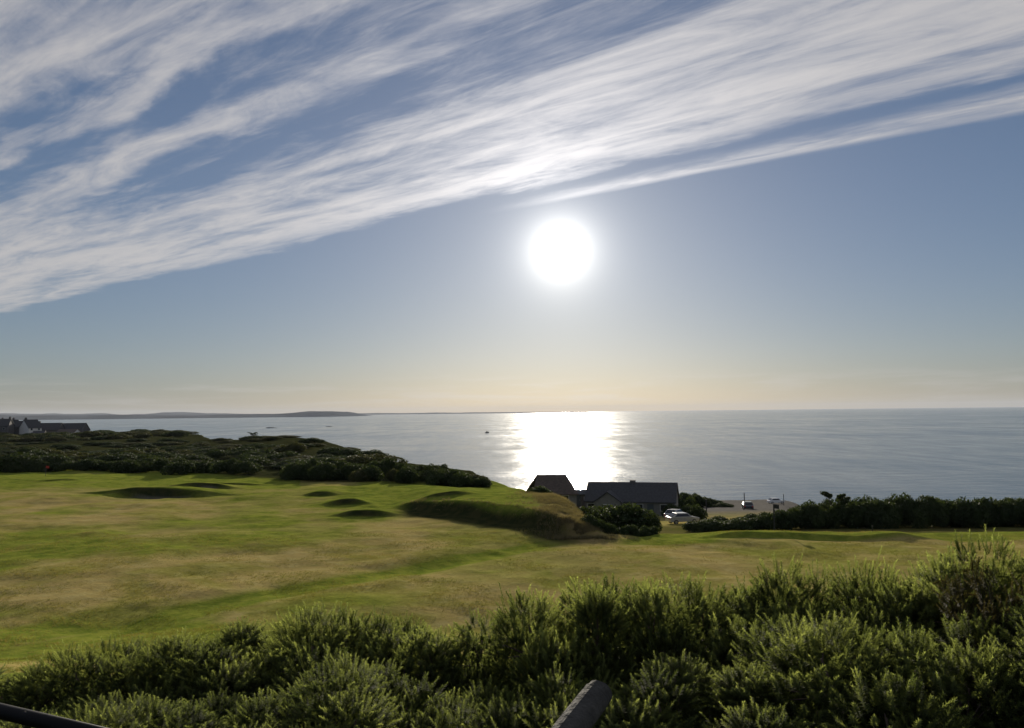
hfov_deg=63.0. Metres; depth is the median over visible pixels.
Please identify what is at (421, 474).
shrub
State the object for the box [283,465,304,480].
shrub
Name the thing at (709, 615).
gorse bush
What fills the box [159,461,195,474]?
shrub
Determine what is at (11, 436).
shrub
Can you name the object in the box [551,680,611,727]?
fence post
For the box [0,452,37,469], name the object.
shrub
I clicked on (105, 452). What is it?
shrub
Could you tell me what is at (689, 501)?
shrub
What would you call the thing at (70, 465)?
shrub
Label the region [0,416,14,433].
village house
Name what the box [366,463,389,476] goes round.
shrub
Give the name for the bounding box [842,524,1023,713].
gorse bush
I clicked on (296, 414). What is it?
coast
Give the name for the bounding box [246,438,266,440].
shrub
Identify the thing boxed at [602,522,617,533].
shrub
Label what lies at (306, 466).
shrub
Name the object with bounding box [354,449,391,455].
shrub
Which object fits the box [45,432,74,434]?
shrub
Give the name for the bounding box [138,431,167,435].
shrub
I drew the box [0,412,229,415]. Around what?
hills
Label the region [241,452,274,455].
shrub
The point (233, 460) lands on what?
shrub
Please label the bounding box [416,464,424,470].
shrub
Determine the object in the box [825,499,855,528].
shrub
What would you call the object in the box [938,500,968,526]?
shrub
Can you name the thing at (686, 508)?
shrub
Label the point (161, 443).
shrub
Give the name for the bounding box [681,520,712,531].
shrub
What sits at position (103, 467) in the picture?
shrub
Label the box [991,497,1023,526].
shrub
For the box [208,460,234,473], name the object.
shrub
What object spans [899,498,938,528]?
shrub
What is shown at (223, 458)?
shrub
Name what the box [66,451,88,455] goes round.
shrub
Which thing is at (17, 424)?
village house
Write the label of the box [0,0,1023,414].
sky
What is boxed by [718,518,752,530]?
shrub
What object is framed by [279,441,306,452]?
shrub
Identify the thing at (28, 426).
village house
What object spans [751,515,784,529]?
shrub
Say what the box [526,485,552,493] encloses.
shrub
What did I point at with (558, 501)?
long grass
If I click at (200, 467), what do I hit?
shrub
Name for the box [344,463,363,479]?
shrub
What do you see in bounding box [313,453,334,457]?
shrub
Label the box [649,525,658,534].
shrub
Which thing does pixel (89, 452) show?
shrub
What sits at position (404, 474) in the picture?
shrub
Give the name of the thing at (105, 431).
shrub
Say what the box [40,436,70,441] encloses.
shrub
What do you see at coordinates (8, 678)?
gorse bush
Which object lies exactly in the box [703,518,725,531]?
shrub
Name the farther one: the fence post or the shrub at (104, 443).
the shrub at (104, 443)
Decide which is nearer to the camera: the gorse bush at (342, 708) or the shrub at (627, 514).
the gorse bush at (342, 708)
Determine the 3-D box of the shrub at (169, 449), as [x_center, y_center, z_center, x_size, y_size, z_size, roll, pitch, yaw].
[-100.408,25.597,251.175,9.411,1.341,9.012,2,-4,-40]
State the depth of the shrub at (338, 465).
129.06 m
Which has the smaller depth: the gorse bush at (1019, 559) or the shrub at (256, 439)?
the gorse bush at (1019, 559)
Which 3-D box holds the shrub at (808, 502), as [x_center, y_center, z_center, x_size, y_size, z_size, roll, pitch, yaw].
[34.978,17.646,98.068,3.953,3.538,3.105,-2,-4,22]
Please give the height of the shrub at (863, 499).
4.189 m
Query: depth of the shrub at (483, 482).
114.44 m
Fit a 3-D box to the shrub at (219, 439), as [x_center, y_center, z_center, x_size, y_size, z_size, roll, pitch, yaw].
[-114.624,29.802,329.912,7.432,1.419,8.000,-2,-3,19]
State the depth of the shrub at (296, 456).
162.91 m
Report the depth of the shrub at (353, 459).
145.91 m
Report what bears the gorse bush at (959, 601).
on the ground at (322, 517)
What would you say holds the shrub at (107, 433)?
on the ground at (322, 517)
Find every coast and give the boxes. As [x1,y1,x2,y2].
[0,411,371,419]
[358,412,569,414]
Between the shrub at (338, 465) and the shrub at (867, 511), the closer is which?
the shrub at (867, 511)
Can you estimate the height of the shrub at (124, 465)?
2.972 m
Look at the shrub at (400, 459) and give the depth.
151.92 m
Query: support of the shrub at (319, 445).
on the ground at (322, 517)
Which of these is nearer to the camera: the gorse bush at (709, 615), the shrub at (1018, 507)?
the gorse bush at (709, 615)
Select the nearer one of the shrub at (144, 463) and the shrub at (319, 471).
the shrub at (319, 471)
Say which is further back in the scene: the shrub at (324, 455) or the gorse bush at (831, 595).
the shrub at (324, 455)
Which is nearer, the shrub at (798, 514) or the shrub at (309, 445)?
the shrub at (798, 514)
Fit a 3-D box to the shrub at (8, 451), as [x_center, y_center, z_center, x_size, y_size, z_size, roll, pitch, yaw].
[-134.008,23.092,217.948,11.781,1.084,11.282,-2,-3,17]
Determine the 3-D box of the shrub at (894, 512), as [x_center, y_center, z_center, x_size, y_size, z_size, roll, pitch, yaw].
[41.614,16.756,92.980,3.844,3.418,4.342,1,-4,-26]
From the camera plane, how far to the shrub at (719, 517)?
98.02 m
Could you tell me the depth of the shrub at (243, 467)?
136.54 m
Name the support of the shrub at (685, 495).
on the ground at (322, 517)
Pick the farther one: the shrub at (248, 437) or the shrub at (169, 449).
the shrub at (248, 437)
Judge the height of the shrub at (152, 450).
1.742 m
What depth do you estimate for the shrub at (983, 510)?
89.97 m
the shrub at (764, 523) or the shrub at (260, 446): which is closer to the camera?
the shrub at (764, 523)
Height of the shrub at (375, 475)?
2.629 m
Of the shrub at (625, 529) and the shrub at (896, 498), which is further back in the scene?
the shrub at (896, 498)
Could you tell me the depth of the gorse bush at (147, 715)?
7.41 m
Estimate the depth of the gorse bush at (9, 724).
7.78 m
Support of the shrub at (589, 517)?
on the ground at (322, 517)
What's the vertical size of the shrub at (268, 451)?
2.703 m
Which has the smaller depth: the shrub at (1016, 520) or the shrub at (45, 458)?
the shrub at (1016, 520)
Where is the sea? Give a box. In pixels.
[19,407,1023,505]
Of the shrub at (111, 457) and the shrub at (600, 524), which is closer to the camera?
the shrub at (600, 524)
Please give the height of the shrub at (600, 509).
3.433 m
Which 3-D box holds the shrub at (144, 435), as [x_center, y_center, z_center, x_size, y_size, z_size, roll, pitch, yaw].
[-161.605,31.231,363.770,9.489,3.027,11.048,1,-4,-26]
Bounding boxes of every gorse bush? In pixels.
[0,631,231,723]
[0,660,102,709]
[0,706,74,727]
[52,687,278,727]
[110,615,342,725]
[215,651,454,727]
[223,598,484,726]
[363,608,572,722]
[405,662,612,727]
[485,572,719,716]
[558,648,854,727]
[604,570,859,721]
[698,604,1023,727]
[700,546,978,717]
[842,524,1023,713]
[918,588,1023,727]
[929,538,1023,647]
[931,552,1023,711]
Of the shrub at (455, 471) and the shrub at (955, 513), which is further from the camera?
the shrub at (455, 471)
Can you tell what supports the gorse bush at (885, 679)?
on the ground at (322, 517)
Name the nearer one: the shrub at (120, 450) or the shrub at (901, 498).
the shrub at (901, 498)
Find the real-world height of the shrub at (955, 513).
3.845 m
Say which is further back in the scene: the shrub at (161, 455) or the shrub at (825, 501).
the shrub at (161, 455)
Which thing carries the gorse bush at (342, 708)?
on the ground at (322, 517)
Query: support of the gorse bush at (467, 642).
on the ground at (322, 517)
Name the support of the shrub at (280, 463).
on the ground at (322, 517)
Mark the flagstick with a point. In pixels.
(775, 506)
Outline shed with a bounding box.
[576,489,585,508]
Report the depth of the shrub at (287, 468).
127.06 m
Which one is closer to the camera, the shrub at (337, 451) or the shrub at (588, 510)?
the shrub at (588, 510)
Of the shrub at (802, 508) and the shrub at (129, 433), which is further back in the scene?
the shrub at (129, 433)
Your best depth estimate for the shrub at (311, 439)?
266.52 m
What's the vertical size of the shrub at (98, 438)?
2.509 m
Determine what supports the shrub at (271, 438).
on the ground at (322, 517)
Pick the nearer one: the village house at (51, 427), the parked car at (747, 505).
the parked car at (747, 505)
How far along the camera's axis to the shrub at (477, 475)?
117.06 m
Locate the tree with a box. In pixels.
[820,491,850,510]
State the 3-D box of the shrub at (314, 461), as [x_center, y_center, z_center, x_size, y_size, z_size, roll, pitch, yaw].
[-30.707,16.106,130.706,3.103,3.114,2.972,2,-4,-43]
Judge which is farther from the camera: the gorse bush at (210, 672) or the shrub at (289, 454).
the shrub at (289, 454)
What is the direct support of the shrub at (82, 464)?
on the ground at (322, 517)
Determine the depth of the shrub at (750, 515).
98.52 m
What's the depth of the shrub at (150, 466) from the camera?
144.45 m
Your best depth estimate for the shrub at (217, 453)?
190.84 m
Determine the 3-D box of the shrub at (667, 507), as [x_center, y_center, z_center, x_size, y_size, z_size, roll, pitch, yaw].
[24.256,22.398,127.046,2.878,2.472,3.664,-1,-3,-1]
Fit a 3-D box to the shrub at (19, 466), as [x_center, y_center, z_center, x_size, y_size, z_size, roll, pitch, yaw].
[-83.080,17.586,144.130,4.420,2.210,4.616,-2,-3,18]
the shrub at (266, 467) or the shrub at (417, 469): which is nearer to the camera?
the shrub at (417, 469)
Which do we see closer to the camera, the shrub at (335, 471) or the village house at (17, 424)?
the shrub at (335, 471)
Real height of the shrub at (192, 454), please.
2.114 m
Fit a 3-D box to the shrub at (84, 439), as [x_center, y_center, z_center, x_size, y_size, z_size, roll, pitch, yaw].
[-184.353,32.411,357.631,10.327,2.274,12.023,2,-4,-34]
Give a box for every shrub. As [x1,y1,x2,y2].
[0,435,21,441]
[0,438,13,441]
[0,450,15,453]
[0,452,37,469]
[0,460,10,472]
[4,459,25,472]
[13,437,39,441]
[14,446,37,454]
[16,459,39,471]
[18,445,43,447]
[19,433,37,435]
[20,454,68,468]
[23,450,50,455]
[25,460,54,472]
[35,434,79,439]
[39,441,58,443]
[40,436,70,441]
[41,448,66,455]
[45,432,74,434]
[49,444,82,447]
[53,457,74,464]
[53,461,78,471]
[56,444,82,449]
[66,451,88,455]
[71,437,91,440]
[73,431,102,436]
[73,452,108,460]
[74,459,100,470]
[77,459,105,470]
[80,454,136,461]
[83,450,104,453]
[86,451,115,454]
[89,435,112,440]
[89,441,121,445]
[94,430,120,432]
[96,461,110,470]
[98,444,127,446]
[101,432,117,435]
[104,460,122,472]
[105,433,133,439]
[106,447,145,452]
[112,452,141,456]
[115,458,142,472]
[119,464,148,473]
[121,432,136,434]
[121,449,144,453]
[122,442,146,444]
[125,438,146,441]
[130,432,152,437]
[132,443,156,447]
[135,454,158,459]
[136,456,157,462]
[137,460,155,472]
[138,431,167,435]
[144,448,164,452]
[144,452,180,457]
[147,457,170,471]
[150,442,176,445]
[154,460,171,471]
[156,438,182,441]
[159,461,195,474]
[160,431,189,436]
[162,447,177,450]
[169,442,186,444]
[170,456,188,472]
[174,450,192,453]
[176,454,213,461]
[177,453,196,455]
[190,460,209,472]
[199,448,231,458]
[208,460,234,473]
[211,438,232,440]
[216,440,234,442]
[217,455,237,460]
[225,446,258,451]
[226,449,251,455]
[229,458,238,464]
[229,460,262,473]
[234,456,275,465]
[239,436,265,439]
[239,449,278,455]
[240,443,265,446]
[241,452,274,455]
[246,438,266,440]
[252,444,269,448]
[259,446,297,452]
[261,436,281,439]
[262,463,278,468]
[264,444,283,447]
[264,453,286,462]
[270,458,302,469]
[272,455,327,461]
[275,435,301,437]
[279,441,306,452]
[279,462,300,478]
[280,450,301,456]
[281,457,344,468]
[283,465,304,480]
[293,461,312,479]
[298,437,324,442]
[301,443,315,447]
[307,462,333,479]
[308,457,322,465]
[309,443,326,446]
[312,462,343,479]
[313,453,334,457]
[316,447,358,455]
[320,455,348,459]
[333,460,347,476]
[335,455,381,464]
[338,462,355,479]
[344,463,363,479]
[348,468,373,481]
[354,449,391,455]
[355,453,407,464]
[357,465,384,481]
[366,460,387,474]
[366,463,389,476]
[382,457,395,471]
[386,468,398,480]
[392,463,411,469]
[394,465,419,482]
[408,464,420,473]
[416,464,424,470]
[417,463,443,481]
[423,468,440,484]
[426,469,454,485]
[447,469,467,474]
[447,471,472,487]
[467,477,491,486]
[470,474,488,485]
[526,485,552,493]
[579,506,600,518]
[580,514,600,523]
[590,519,609,531]
[594,504,616,521]
[597,502,659,529]
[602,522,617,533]
[618,524,638,534]
[619,526,630,534]
[632,528,652,536]
[639,525,653,534]
[646,512,662,533]
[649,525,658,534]
[661,503,677,516]
[677,504,691,512]
[679,496,699,507]
[680,492,694,499]
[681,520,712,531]
[686,504,707,519]
[693,494,707,506]
[700,515,728,521]
[701,496,712,507]
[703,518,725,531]
[711,502,733,506]
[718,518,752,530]
[737,517,765,530]
[744,513,757,517]
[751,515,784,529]
[761,509,798,529]
[777,508,810,529]
[788,502,821,527]
[795,499,815,509]
[803,503,832,528]
[818,502,841,527]
[821,498,839,505]
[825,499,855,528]
[844,498,867,526]
[846,501,879,528]
[859,494,872,502]
[862,497,892,528]
[873,499,903,528]
[882,493,909,526]
[889,492,919,526]
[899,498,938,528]
[916,494,950,526]
[932,499,950,526]
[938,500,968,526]
[948,496,984,526]
[956,499,995,528]
[977,497,1005,526]
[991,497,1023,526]
[997,522,1015,526]
[1001,497,1023,524]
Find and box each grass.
[402,489,636,539]
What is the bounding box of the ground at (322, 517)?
[0,431,1023,706]
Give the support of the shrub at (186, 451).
on the ground at (322, 517)
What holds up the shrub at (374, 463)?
on the ground at (322, 517)
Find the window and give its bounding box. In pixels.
[660,504,667,510]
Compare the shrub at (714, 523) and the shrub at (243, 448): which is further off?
the shrub at (243, 448)
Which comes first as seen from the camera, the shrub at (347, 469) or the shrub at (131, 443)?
the shrub at (347, 469)
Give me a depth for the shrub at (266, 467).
153.18 m
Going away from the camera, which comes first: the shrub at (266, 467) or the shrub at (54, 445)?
the shrub at (266, 467)
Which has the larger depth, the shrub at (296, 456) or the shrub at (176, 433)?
the shrub at (176, 433)
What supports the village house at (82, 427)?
on the ground at (322, 517)
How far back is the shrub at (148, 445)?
283.47 m
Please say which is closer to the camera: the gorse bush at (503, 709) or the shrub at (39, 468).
the gorse bush at (503, 709)
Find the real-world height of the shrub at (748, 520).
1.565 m
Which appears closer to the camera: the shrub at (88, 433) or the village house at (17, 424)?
the shrub at (88, 433)
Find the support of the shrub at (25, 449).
on the ground at (322, 517)
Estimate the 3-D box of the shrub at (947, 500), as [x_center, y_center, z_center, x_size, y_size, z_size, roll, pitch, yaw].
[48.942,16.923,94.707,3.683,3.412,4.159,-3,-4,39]
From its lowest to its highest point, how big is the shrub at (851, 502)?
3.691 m
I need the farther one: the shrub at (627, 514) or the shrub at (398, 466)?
the shrub at (398, 466)
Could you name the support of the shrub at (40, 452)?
on the ground at (322, 517)
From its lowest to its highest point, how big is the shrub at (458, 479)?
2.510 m
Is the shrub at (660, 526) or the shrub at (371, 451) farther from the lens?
the shrub at (371, 451)
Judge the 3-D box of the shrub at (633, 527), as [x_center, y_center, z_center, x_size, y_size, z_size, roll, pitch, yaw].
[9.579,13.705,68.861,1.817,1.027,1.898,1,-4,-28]
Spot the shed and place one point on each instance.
(580, 499)
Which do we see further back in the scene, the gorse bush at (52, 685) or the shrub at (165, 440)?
the shrub at (165, 440)
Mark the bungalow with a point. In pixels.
(656, 497)
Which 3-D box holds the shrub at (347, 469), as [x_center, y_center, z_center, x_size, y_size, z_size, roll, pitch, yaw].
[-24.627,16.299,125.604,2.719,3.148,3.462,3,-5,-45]
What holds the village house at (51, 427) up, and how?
on the ground at (322, 517)
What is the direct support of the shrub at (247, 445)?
on the ground at (322, 517)
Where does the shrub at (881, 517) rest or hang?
on the ground at (322, 517)
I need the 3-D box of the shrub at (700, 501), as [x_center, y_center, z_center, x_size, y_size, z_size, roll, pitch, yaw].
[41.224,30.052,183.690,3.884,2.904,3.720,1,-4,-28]
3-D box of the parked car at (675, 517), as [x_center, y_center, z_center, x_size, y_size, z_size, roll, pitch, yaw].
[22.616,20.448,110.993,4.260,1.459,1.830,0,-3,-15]
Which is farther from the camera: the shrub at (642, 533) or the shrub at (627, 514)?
the shrub at (627, 514)
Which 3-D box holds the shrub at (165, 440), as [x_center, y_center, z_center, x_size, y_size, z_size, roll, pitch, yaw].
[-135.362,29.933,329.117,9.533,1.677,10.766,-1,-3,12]
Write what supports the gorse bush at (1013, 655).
on the ground at (322, 517)
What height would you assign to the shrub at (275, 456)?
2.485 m
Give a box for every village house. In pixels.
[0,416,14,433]
[13,419,24,434]
[19,417,41,433]
[39,421,64,432]
[57,429,80,432]
[63,423,90,431]
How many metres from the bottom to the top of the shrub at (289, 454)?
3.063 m
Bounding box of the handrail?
[0,703,106,727]
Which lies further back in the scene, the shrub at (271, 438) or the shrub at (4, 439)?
the shrub at (4, 439)
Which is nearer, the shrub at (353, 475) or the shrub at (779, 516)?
the shrub at (779, 516)
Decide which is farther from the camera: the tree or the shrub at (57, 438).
the shrub at (57, 438)
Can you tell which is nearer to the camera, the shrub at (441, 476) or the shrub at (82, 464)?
the shrub at (441, 476)
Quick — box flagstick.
[773,504,778,529]
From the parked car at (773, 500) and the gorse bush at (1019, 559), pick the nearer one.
the gorse bush at (1019, 559)
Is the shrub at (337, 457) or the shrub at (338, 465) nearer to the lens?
the shrub at (338, 465)
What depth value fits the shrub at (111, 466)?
144.81 m
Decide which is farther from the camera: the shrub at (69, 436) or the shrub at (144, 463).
the shrub at (69, 436)
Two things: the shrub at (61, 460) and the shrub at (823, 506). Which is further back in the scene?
the shrub at (61, 460)
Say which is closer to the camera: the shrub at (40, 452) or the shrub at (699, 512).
the shrub at (699, 512)
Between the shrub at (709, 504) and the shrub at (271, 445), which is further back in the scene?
the shrub at (271, 445)
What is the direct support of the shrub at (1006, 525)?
on the ground at (322, 517)
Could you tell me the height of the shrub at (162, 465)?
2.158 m
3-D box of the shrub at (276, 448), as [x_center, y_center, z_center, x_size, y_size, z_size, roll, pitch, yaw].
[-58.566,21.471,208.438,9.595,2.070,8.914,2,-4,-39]
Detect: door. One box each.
[577,495,580,505]
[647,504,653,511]
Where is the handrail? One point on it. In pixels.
(23, 716)
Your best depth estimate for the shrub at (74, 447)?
250.56 m
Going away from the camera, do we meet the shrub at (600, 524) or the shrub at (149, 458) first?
the shrub at (600, 524)
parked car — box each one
[664,509,682,517]
[665,512,698,523]
[742,501,753,509]
[766,498,784,503]
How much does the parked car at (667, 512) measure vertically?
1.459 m
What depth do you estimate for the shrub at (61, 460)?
147.37 m
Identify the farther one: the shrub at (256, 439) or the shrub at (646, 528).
the shrub at (256, 439)
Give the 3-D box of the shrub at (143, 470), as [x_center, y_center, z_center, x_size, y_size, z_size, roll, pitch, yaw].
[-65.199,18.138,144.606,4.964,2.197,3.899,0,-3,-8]
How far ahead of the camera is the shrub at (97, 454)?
164.37 m
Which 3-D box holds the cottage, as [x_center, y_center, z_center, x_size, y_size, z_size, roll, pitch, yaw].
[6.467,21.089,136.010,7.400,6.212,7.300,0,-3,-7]
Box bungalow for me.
[584,480,679,515]
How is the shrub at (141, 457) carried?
on the ground at (322, 517)
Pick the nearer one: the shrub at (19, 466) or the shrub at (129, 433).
the shrub at (19, 466)
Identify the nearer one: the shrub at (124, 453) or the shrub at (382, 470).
the shrub at (382, 470)
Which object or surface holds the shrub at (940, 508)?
on the ground at (322, 517)
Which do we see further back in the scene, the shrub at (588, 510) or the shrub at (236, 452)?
the shrub at (236, 452)
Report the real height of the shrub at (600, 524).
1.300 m
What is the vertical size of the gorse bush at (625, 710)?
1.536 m
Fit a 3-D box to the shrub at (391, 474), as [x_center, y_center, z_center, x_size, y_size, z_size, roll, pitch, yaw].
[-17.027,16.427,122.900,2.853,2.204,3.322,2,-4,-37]
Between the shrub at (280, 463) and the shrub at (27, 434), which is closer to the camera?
the shrub at (280, 463)
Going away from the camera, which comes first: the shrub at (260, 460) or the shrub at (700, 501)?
the shrub at (260, 460)
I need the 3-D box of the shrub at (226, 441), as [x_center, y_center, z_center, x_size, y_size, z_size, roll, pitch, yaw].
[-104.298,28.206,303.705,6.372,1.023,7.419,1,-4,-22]
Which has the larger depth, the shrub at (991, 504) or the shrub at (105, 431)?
the shrub at (105, 431)
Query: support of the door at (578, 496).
in the shed
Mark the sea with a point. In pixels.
(799, 456)
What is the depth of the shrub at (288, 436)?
287.61 m
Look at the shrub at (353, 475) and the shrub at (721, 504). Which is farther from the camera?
the shrub at (721, 504)
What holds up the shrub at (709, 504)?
on the ground at (322, 517)
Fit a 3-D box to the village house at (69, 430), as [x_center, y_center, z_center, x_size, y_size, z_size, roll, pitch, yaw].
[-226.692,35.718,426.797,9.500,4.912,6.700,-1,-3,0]
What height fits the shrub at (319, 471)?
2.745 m
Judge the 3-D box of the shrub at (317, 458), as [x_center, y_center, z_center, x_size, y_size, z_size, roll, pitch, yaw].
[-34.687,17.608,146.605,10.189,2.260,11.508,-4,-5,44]
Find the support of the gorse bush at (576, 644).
on the ground at (322, 517)
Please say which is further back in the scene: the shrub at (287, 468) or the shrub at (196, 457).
the shrub at (196, 457)
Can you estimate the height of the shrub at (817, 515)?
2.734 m
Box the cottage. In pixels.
[527,474,578,506]
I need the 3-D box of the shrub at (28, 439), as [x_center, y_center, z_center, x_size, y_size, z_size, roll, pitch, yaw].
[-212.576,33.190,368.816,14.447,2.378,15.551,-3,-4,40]
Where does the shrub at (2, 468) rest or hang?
on the ground at (322, 517)
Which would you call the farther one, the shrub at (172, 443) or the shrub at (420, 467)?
the shrub at (172, 443)
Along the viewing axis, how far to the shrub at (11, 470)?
143.14 m
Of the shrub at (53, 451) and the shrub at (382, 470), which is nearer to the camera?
the shrub at (382, 470)
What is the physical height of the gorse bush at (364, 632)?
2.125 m
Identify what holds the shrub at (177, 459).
on the ground at (322, 517)
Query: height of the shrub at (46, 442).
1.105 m
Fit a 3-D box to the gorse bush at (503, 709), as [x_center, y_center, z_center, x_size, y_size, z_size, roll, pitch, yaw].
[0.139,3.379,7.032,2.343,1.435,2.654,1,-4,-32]
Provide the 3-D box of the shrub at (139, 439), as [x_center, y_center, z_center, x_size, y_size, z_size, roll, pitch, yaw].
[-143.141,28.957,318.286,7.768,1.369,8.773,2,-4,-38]
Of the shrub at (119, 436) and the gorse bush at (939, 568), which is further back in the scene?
the shrub at (119, 436)
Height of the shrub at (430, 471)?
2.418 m
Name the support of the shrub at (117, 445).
on the ground at (322, 517)
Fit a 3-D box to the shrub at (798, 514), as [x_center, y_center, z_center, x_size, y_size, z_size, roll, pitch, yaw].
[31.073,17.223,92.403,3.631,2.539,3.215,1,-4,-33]
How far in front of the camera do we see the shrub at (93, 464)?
145.08 m
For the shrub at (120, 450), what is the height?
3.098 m
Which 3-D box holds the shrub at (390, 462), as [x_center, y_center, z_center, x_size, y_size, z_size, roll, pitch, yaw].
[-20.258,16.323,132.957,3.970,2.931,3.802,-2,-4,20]
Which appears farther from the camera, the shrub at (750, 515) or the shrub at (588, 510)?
the shrub at (750, 515)
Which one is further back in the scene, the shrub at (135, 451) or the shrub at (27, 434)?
the shrub at (27, 434)
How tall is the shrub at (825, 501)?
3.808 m
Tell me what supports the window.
in the bungalow
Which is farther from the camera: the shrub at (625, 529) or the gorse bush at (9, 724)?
the shrub at (625, 529)
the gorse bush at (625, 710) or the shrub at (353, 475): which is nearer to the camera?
the gorse bush at (625, 710)

